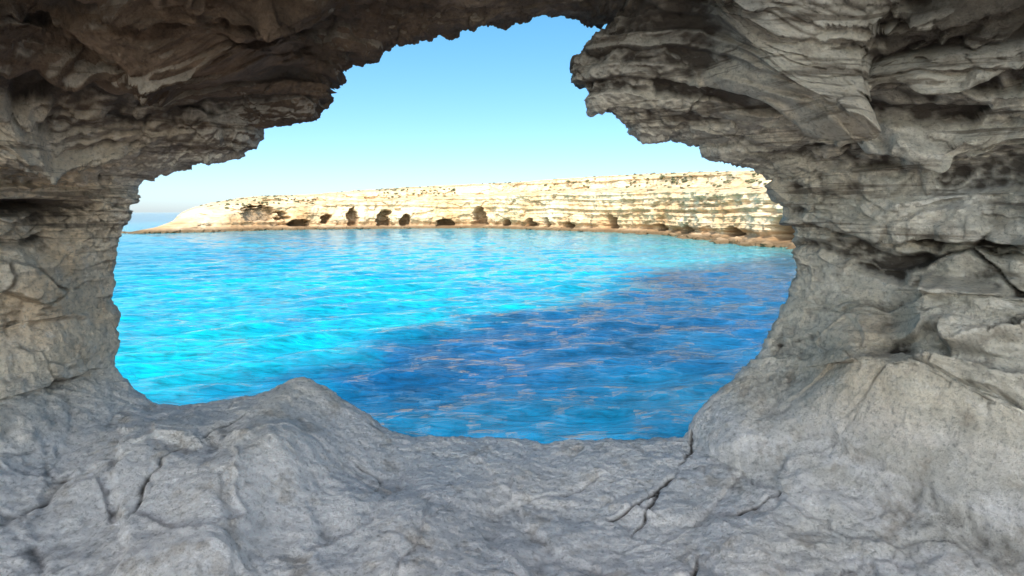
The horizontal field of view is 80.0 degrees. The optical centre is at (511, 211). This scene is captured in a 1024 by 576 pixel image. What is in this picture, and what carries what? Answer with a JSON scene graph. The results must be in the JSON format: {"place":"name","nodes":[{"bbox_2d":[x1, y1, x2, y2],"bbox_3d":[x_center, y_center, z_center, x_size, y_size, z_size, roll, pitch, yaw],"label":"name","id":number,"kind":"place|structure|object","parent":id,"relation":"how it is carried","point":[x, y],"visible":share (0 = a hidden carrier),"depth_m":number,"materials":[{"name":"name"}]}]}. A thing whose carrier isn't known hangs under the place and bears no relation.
{"place":"outdoors","nodes":[
{"label":"outdoors","id":0,"kind":"place"},
{"bbox_2d":[130,15,753,211],"label":"sky","id":1,"kind":"structure","parent":0,"point":[490,104],"materials":[{"name":"blue"}]},
{"bbox_2d":[112,212,796,443],"bbox_3d":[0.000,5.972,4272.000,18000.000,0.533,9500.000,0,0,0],"label":"sea","id":2,"kind":"structure","parent":0,"point":[545,336],"depth_m":33.40,"materials":[{"name":"liquid"}]},
{"bbox_2d":[126,171,794,246],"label":"limestone headland","id":3,"kind":"structure","parent":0,"point":[735,207],"depth_m":199.24,"materials":[{"name":"beige stone"}]},
{"bbox_2d":[121,225,795,248],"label":"shoreline rocks","id":4,"kind":"object","parent":3,"relation":"on","point":[736,240],"visible":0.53,"depth_m":162.64,"materials":[{"name":"stone"}]},
{"bbox_2d":[200,170,766,208],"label":"shrubs","id":5,"kind":"object","parent":3,"relation":"on","point":[661,176],"visible":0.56,"depth_m":205.60,"materials":[{"name":"green plant"}]},
{"bbox_2d":[0,0,1023,575],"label":"sea cave","id":6,"kind":"structure","parent":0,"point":[862,414],"depth_m":3.05,"materials":[{"name":"stone"}]}
]}

